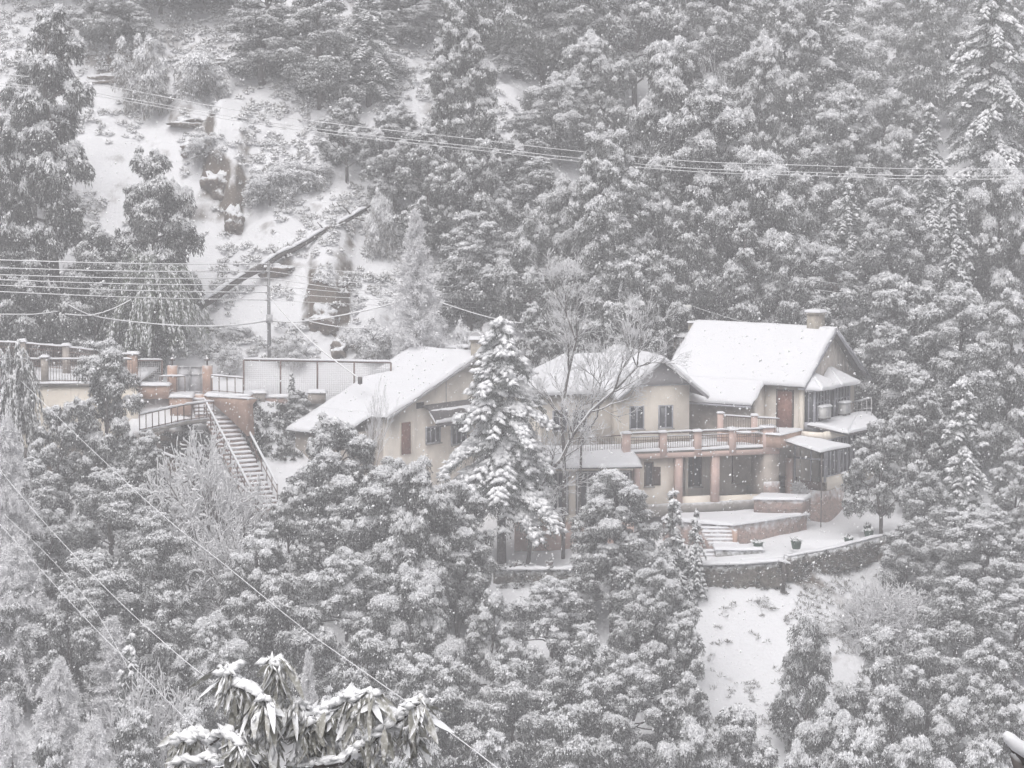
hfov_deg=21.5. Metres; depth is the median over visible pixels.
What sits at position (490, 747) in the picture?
oak tree
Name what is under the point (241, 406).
stair wall
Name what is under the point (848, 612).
frosted bush
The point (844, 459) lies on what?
window
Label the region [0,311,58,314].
wire
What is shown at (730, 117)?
oak tree
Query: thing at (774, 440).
terrace
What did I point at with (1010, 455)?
oak tree
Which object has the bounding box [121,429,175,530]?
oak tree
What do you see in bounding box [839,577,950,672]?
frosted bush
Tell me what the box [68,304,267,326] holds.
wire
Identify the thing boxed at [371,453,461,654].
oak tree
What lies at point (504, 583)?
moss
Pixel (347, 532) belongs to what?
oak tree
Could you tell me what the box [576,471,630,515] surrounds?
window
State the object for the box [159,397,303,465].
ivy
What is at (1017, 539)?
oak tree
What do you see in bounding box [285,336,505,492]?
house
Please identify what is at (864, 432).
window
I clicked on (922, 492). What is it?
evergreen tree
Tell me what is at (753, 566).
garden wall
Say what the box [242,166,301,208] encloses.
shrub
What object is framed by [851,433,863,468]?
window
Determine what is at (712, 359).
house
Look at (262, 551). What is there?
oak tree
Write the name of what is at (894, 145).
oak tree
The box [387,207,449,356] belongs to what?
larch tree
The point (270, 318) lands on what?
utility pole
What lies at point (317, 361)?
fence
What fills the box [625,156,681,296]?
oak tree
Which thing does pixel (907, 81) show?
forest
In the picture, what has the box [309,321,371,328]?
wire
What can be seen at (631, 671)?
oak tree
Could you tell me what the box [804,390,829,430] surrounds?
bay window
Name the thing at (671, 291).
evergreen tree
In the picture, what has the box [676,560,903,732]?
dry grass
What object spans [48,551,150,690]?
evergreen tree
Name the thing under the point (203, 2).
oak tree
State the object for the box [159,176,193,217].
shrub
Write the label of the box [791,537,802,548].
plant pot
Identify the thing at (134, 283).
wire
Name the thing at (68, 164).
oak tree
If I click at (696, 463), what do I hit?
window
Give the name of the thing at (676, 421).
house
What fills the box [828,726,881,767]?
oak tree
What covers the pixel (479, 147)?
wire
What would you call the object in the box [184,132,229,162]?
shrub
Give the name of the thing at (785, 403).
door
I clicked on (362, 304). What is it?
wire
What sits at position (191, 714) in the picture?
oak tree
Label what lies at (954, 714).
oak tree
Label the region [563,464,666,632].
oak tree
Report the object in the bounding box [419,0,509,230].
oak tree
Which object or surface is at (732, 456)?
window
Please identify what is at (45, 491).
evergreen tree
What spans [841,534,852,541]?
plant pot
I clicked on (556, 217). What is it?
oak tree
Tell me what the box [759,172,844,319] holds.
oak tree
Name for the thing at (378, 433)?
bare tree
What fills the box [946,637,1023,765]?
oak tree
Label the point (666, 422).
window
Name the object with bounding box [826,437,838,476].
window
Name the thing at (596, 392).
bare tree
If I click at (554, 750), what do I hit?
evergreen tree
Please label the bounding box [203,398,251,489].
handrail
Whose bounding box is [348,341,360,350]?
rock outcrop
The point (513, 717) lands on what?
evergreen tree
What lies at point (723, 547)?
garden steps
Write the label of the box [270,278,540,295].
wire
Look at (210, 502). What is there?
frosted bush
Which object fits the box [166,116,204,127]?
rock outcrop
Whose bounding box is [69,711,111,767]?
larch tree
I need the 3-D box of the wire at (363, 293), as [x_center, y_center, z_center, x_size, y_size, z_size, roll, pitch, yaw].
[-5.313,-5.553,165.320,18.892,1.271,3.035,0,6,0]
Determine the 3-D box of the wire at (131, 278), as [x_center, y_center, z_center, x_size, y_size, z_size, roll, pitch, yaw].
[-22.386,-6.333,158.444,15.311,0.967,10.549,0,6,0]
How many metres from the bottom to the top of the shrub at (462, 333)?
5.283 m
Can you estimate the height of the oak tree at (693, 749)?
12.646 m
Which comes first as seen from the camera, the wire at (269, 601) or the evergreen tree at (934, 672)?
the wire at (269, 601)
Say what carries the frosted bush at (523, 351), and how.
on the hillside
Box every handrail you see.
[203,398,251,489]
[241,430,277,501]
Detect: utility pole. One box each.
[265,262,272,357]
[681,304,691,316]
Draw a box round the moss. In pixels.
[495,541,883,590]
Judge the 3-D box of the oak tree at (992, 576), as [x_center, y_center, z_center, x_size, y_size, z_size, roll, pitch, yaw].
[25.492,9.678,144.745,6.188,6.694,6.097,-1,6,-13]
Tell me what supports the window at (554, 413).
in the house at (676, 421)
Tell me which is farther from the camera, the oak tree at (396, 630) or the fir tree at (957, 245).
the fir tree at (957, 245)
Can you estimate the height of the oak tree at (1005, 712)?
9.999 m
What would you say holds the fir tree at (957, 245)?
on the hillside
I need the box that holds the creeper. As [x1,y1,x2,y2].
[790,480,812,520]
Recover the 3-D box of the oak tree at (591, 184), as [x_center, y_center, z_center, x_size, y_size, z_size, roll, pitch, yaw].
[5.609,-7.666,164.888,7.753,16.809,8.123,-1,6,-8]
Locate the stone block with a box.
[752,492,811,512]
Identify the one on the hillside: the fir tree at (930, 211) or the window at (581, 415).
the fir tree at (930, 211)
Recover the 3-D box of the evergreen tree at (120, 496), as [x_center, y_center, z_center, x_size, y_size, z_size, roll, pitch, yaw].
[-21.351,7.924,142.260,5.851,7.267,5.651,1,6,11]
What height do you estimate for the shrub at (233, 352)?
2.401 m
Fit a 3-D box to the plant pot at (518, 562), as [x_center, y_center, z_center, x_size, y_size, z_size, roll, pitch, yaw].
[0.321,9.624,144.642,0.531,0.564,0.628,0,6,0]
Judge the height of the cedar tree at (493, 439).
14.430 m
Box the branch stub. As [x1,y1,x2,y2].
[1002,731,1023,767]
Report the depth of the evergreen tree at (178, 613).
132.40 m
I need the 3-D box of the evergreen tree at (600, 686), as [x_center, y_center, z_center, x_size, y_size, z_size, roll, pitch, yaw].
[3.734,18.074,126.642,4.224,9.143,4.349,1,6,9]
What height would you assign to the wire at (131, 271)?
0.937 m
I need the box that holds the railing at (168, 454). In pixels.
[125,445,188,477]
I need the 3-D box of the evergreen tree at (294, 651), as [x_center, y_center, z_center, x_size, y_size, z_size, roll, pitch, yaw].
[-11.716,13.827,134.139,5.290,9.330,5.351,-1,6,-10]
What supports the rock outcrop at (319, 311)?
on the hillside
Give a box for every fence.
[138,358,162,381]
[243,357,391,395]
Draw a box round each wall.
[12,366,157,446]
[138,381,171,398]
[168,393,194,414]
[206,395,256,435]
[249,389,267,401]
[265,393,307,403]
[306,389,327,403]
[493,557,782,588]
[783,533,933,580]
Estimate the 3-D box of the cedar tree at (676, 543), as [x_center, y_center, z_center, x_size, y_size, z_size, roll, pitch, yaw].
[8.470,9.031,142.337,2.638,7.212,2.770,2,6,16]
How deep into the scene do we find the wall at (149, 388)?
154.89 m
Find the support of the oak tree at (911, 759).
on the hillside
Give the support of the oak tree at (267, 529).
on the hillside
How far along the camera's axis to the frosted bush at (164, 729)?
126.51 m
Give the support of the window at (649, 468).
in the house at (676, 421)
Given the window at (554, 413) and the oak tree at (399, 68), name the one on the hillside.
the oak tree at (399, 68)
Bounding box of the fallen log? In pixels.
[196,205,370,308]
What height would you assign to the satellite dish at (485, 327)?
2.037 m
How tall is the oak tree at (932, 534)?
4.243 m
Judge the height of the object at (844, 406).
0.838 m
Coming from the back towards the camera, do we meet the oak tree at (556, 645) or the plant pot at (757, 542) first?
the plant pot at (757, 542)
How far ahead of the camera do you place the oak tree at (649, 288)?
163.03 m
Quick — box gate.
[167,357,212,392]
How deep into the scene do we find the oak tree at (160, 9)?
189.94 m
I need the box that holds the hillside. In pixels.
[0,0,1023,767]
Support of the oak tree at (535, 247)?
on the hillside
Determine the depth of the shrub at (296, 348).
162.97 m
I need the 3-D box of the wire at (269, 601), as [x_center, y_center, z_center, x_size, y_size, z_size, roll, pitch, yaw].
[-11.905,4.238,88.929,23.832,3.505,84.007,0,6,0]
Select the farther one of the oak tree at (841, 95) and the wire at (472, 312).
the oak tree at (841, 95)
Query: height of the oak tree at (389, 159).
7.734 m
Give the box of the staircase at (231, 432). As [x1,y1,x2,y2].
[204,416,277,517]
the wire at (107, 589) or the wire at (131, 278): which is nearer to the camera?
the wire at (107, 589)
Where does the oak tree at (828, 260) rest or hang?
on the hillside
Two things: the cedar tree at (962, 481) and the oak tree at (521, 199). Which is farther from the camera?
the oak tree at (521, 199)
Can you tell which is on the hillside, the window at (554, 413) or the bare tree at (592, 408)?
the bare tree at (592, 408)
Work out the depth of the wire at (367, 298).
164.69 m
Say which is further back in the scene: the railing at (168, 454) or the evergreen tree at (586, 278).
the evergreen tree at (586, 278)
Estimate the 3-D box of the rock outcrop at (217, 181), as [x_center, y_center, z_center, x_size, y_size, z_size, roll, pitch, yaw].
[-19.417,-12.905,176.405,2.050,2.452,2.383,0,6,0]
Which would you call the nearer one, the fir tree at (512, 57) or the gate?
the gate
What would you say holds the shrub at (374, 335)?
on the hillside
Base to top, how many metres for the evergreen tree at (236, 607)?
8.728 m
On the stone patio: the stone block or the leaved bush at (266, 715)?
the stone block
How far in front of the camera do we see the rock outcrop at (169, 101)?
184.40 m
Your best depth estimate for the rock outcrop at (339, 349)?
164.08 m
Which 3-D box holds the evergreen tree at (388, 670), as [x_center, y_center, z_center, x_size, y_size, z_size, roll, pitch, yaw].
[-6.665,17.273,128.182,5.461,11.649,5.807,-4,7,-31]
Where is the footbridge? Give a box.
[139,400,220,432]
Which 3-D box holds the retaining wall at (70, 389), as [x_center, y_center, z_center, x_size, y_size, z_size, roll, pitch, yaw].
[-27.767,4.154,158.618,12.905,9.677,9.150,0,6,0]
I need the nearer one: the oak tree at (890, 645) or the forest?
the oak tree at (890, 645)
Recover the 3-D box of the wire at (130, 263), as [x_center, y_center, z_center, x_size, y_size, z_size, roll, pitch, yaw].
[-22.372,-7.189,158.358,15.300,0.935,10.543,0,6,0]
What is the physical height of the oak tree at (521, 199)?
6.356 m
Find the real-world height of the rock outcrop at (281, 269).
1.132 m
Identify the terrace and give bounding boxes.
[716,411,802,447]
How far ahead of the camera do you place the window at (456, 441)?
158.67 m
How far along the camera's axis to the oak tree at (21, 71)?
172.39 m
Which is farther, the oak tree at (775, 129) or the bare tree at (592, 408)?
the oak tree at (775, 129)
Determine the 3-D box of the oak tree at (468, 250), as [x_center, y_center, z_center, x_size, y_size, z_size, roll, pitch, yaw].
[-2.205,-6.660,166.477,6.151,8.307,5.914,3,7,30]
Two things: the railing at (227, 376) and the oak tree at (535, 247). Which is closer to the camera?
the railing at (227, 376)
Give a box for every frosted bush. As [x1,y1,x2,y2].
[100,657,212,767]
[142,422,277,576]
[179,513,302,619]
[491,314,535,399]
[829,574,905,655]
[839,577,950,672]
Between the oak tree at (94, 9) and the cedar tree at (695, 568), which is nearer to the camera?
the cedar tree at (695, 568)
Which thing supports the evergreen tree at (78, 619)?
on the hillside
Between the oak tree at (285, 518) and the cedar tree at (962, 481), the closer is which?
the oak tree at (285, 518)
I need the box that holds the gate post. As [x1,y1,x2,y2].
[125,351,139,378]
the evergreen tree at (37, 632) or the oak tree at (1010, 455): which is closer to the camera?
the evergreen tree at (37, 632)
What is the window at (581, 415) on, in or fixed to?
in the house at (676, 421)
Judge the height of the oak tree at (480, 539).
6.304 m
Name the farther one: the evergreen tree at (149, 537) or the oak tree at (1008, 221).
the oak tree at (1008, 221)
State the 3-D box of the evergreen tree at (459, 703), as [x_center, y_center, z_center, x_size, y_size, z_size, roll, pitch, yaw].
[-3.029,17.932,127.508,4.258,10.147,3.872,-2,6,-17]
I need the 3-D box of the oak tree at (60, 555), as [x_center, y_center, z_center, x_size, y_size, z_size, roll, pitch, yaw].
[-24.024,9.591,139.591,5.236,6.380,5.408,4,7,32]
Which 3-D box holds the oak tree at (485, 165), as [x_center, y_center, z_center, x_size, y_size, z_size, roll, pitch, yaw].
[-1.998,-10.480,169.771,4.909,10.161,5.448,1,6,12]
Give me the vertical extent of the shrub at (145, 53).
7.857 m
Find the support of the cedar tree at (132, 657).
on the hillside
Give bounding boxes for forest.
[436,0,1023,161]
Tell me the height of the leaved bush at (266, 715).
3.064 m
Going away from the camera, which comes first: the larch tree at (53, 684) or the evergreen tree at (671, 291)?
the larch tree at (53, 684)
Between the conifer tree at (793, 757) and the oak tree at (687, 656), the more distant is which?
the oak tree at (687, 656)
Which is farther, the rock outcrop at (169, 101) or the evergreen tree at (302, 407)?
the rock outcrop at (169, 101)
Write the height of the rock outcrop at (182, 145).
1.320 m
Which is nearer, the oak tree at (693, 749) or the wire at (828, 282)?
the oak tree at (693, 749)
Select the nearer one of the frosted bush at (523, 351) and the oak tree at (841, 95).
the frosted bush at (523, 351)
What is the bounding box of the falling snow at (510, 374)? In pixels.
[0,0,1023,767]
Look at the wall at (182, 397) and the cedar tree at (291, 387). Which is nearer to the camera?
the wall at (182, 397)
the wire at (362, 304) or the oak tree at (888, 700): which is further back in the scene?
the wire at (362, 304)
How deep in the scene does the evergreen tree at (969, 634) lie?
139.38 m
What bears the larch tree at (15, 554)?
on the hillside
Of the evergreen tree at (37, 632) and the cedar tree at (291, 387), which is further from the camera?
the cedar tree at (291, 387)
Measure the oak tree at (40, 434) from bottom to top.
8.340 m
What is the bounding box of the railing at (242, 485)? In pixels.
[230,478,262,518]
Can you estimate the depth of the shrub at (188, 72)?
182.36 m
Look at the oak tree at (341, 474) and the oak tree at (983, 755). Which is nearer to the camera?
the oak tree at (983, 755)
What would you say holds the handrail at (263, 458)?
on the staircase at (231, 432)
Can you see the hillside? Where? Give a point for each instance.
(734, 662)
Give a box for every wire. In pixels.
[0,74,978,169]
[0,83,1023,175]
[0,259,268,263]
[0,267,267,271]
[0,274,267,278]
[0,279,267,285]
[0,285,267,292]
[0,291,267,300]
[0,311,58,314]
[0,470,216,684]
[1,86,1010,179]
[2,527,192,725]
[3,513,132,675]
[21,381,497,767]
[65,299,130,315]
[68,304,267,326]
[270,271,541,287]
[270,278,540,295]
[270,292,541,304]
[270,296,357,377]
[270,300,521,308]
[271,285,541,300]
[273,264,559,282]
[273,291,423,322]
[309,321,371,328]
[440,302,522,322]
[789,276,863,287]
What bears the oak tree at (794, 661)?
on the hillside
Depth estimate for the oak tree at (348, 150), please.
175.94 m
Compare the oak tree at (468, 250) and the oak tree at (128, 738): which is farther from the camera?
the oak tree at (468, 250)
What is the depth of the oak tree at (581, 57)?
183.23 m
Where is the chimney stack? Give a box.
[687,321,693,330]
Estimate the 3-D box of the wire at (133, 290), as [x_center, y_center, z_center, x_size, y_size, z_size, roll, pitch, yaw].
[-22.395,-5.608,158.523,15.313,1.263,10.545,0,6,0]
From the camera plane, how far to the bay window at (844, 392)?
156.71 m
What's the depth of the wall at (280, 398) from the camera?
158.56 m
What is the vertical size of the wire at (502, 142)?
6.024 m
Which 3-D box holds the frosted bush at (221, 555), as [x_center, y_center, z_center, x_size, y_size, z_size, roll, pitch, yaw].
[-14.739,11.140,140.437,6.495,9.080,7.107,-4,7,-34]
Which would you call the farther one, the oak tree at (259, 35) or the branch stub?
the oak tree at (259, 35)
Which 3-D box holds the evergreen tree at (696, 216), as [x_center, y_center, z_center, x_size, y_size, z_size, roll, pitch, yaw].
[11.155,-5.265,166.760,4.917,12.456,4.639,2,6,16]
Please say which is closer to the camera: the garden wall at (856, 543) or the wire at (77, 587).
the wire at (77, 587)
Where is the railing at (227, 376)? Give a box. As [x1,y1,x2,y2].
[211,374,243,393]
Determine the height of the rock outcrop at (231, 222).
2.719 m
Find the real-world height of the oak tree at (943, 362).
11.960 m
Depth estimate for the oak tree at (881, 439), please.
149.21 m
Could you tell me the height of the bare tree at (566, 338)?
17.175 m
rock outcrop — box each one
[86,72,168,85]
[164,94,177,103]
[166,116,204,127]
[180,142,204,157]
[199,169,227,201]
[215,58,224,65]
[224,204,244,235]
[257,263,294,277]
[309,302,339,336]
[330,338,347,358]
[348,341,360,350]
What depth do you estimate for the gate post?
154.62 m
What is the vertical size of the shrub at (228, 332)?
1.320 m
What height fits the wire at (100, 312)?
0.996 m
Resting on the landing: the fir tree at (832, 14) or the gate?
the gate
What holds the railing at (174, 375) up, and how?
on the landing
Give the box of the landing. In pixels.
[169,390,252,405]
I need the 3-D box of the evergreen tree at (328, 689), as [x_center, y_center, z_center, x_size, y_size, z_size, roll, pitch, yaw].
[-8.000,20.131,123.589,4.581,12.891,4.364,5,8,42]
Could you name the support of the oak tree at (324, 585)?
on the hillside
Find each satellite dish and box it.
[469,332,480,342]
[482,322,490,333]
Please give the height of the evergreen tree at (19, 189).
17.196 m
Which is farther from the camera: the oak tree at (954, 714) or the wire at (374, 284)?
the wire at (374, 284)
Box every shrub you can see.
[109,32,170,120]
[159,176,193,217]
[172,46,231,103]
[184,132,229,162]
[212,344,243,379]
[216,323,252,340]
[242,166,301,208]
[263,157,334,193]
[268,334,307,369]
[345,316,394,365]
[444,316,483,349]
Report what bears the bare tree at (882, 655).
on the hillside
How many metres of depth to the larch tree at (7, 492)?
136.93 m
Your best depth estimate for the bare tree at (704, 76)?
181.48 m
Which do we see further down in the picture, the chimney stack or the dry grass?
the dry grass
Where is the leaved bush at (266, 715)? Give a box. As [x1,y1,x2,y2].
[157,652,453,767]
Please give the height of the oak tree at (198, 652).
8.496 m
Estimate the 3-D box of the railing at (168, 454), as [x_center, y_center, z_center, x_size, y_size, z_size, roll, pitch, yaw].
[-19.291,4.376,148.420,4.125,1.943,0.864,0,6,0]
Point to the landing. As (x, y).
(248, 393)
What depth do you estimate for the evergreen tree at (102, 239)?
162.01 m
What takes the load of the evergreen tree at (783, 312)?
on the hillside
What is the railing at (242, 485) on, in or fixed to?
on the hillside
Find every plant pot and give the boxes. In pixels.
[513,560,522,565]
[543,558,552,565]
[750,539,765,546]
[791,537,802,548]
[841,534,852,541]
[862,526,874,536]
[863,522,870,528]
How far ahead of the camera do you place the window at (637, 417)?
153.60 m
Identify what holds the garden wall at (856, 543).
on the hillside
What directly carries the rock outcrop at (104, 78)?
on the hillside
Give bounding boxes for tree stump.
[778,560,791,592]
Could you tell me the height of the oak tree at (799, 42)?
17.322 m
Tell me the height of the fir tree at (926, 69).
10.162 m
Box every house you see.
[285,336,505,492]
[514,344,779,551]
[671,309,914,526]
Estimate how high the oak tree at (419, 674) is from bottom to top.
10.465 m
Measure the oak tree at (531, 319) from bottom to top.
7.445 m
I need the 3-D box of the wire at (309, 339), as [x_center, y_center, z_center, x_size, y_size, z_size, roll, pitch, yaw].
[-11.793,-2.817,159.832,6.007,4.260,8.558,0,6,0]
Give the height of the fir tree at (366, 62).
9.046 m
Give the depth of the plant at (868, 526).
151.75 m
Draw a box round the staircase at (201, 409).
[193,397,216,423]
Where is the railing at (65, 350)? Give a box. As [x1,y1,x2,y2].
[0,338,140,377]
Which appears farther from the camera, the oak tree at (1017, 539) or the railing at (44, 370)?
the railing at (44, 370)
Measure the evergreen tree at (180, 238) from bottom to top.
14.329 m
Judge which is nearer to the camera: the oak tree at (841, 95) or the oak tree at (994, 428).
the oak tree at (994, 428)
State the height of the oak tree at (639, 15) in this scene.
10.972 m
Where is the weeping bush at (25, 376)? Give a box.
[0,338,44,467]
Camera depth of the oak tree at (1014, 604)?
139.47 m
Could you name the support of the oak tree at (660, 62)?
on the hillside
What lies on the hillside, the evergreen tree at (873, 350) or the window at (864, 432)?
the evergreen tree at (873, 350)
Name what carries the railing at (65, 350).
on the retaining wall at (70, 389)
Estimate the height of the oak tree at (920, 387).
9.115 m
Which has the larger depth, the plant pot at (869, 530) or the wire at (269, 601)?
the plant pot at (869, 530)
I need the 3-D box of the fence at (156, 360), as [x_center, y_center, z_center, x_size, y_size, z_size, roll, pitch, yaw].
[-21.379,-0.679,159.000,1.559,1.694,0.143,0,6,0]
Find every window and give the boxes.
[425,426,442,445]
[451,424,466,446]
[523,471,568,515]
[552,410,567,432]
[573,410,586,431]
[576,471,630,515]
[629,406,645,430]
[643,462,654,487]
[658,405,674,429]
[688,457,702,487]
[731,456,734,482]
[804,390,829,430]
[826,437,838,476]
[830,386,849,416]
[839,435,851,473]
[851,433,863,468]
[864,432,875,456]
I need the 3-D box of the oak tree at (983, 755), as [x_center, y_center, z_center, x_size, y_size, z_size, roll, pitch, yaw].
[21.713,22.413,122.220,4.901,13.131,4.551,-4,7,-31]
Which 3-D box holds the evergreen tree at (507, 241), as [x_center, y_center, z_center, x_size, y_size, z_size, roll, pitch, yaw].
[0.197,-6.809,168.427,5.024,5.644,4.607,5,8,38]
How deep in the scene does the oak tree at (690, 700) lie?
126.95 m
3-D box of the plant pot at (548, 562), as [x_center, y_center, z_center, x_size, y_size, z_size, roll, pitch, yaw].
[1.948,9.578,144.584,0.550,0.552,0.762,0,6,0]
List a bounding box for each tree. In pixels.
[0,2,105,361]
[0,55,78,223]
[0,111,39,356]
[0,225,53,367]
[0,411,55,605]
[0,456,72,574]
[0,535,81,708]
[0,580,60,720]
[0,690,40,767]
[11,508,88,600]
[22,404,93,519]
[24,655,95,767]
[24,733,65,767]
[31,585,105,746]
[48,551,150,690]
[53,337,145,503]
[55,223,140,366]
[56,465,164,596]
[64,0,161,50]
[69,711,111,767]
[73,615,149,760]
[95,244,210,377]
[106,705,161,767]
[107,508,205,656]
[108,628,149,759]
[109,145,205,373]
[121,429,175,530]
[135,590,195,734]
[139,0,195,12]
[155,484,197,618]
[157,611,251,741]
[165,0,239,12]
[168,704,215,767]
[208,592,263,749]
[215,534,283,656]
[222,0,307,85]
[239,522,297,613]
[239,568,326,742]
[268,484,319,601]
[272,0,366,109]
[283,389,311,424]
[283,411,379,611]
[286,372,297,414]
[291,649,319,760]
[294,546,394,704]
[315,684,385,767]
[316,97,372,182]
[321,628,412,762]
[328,0,407,108]
[328,455,459,618]
[342,51,410,76]
[358,102,426,214]
[358,561,470,688]
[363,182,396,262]
[365,376,398,470]
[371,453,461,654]
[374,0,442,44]
[379,719,441,767]
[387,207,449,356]
[393,124,470,258]
[395,652,460,766]
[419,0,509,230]
[424,475,500,638]
[425,657,489,767]
[430,209,523,330]
[435,316,569,563]
[447,138,518,259]
[457,529,490,620]
[460,728,510,767]
[463,588,524,729]
[474,232,542,311]
[475,654,555,767]
[477,282,694,563]
[485,0,590,75]
[489,6,543,81]
[493,110,552,195]
[493,203,567,348]
[497,575,604,719]
[504,156,555,233]
[513,301,553,375]
[514,248,604,558]
[519,71,607,166]
[530,700,610,767]
[533,173,589,284]
[539,631,627,764]
[540,121,663,352]
[547,264,604,360]
[552,28,636,153]
[560,672,631,767]
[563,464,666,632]
[569,321,634,552]
[575,247,672,358]
[588,653,682,767]
[589,0,674,109]
[606,579,671,675]
[612,557,702,697]
[617,34,719,229]
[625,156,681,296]
[632,254,695,360]
[641,77,776,320]
[650,671,715,767]
[651,609,710,749]
[656,488,695,604]
[656,713,723,767]
[658,200,728,359]
[660,0,745,115]
[682,509,709,605]
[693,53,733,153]
[695,144,822,323]
[707,704,779,767]
[715,28,811,183]
[718,220,772,322]
[757,247,812,324]
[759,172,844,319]
[768,608,860,752]
[770,0,837,195]
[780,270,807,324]
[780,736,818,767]
[788,82,893,261]
[793,694,886,767]
[796,246,872,399]
[807,1,874,159]
[823,182,870,344]
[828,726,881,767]
[840,418,919,533]
[843,186,949,335]
[846,623,930,744]
[850,274,932,417]
[854,86,923,201]
[854,321,912,449]
[856,682,925,767]
[866,626,901,744]
[875,282,1016,469]
[877,520,935,597]
[890,370,952,504]
[890,624,964,754]
[891,6,939,100]
[893,734,955,767]
[900,471,956,558]
[901,102,962,306]
[907,576,1005,682]
[913,177,984,369]
[918,508,981,566]
[927,693,987,767]
[928,375,995,538]
[929,503,1023,613]
[931,0,1023,231]
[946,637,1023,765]
[955,157,1023,310]
[963,738,1008,767]
[964,684,1023,767]
[968,287,1023,474]
[974,587,1023,680]
[988,439,1023,540]
[1001,529,1023,584]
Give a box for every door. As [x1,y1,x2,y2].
[401,422,410,454]
[776,389,793,427]
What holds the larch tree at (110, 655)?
on the hillside
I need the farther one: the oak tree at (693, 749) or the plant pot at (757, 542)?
the plant pot at (757, 542)
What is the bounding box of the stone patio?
[661,509,809,544]
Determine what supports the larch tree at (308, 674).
on the hillside
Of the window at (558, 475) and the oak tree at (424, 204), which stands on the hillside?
the oak tree at (424, 204)
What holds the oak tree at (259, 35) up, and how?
on the hillside
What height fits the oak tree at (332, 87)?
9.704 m
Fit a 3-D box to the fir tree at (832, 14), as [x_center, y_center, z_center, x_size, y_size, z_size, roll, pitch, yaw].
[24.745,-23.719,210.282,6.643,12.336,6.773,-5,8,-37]
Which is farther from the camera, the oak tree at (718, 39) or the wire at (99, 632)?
the oak tree at (718, 39)
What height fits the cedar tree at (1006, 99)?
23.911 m
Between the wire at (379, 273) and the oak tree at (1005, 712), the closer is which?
the oak tree at (1005, 712)
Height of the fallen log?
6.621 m
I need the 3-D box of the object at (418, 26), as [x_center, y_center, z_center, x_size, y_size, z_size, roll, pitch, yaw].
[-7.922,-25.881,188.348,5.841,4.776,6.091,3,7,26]
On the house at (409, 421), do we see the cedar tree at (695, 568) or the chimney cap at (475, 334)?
the chimney cap at (475, 334)
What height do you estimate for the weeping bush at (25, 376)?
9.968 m
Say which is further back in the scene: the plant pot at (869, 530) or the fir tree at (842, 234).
the fir tree at (842, 234)
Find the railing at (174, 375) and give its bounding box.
[159,374,185,391]
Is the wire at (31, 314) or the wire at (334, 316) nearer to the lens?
the wire at (31, 314)
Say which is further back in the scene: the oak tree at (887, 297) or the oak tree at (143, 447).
the oak tree at (887, 297)
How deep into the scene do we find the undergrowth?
180.00 m
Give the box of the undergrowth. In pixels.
[0,0,523,361]
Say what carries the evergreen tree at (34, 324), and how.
on the hillside
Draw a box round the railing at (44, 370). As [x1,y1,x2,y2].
[12,354,132,386]
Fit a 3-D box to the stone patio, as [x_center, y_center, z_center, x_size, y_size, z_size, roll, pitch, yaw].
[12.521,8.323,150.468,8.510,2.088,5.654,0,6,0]
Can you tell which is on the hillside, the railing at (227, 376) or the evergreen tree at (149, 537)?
the evergreen tree at (149, 537)
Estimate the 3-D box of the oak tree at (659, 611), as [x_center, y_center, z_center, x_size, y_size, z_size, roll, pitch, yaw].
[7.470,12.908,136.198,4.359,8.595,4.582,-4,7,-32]
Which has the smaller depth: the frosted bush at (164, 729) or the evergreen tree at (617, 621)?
the frosted bush at (164, 729)
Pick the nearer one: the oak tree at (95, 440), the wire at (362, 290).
the oak tree at (95, 440)
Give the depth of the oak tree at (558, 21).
190.30 m
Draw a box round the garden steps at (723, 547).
[696,526,763,556]
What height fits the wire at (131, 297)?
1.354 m
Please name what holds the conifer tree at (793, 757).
on the hillside
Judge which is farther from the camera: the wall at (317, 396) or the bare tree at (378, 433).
the wall at (317, 396)
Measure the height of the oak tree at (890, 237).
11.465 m
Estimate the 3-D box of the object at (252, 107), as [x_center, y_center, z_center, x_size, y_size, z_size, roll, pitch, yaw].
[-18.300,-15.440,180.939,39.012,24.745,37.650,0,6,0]
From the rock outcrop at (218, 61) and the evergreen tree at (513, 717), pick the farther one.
the rock outcrop at (218, 61)
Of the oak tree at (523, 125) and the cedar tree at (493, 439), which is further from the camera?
the oak tree at (523, 125)
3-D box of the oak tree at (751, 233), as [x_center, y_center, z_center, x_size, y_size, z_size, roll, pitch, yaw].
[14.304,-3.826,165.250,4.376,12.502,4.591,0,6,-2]
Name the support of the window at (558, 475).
in the house at (676, 421)

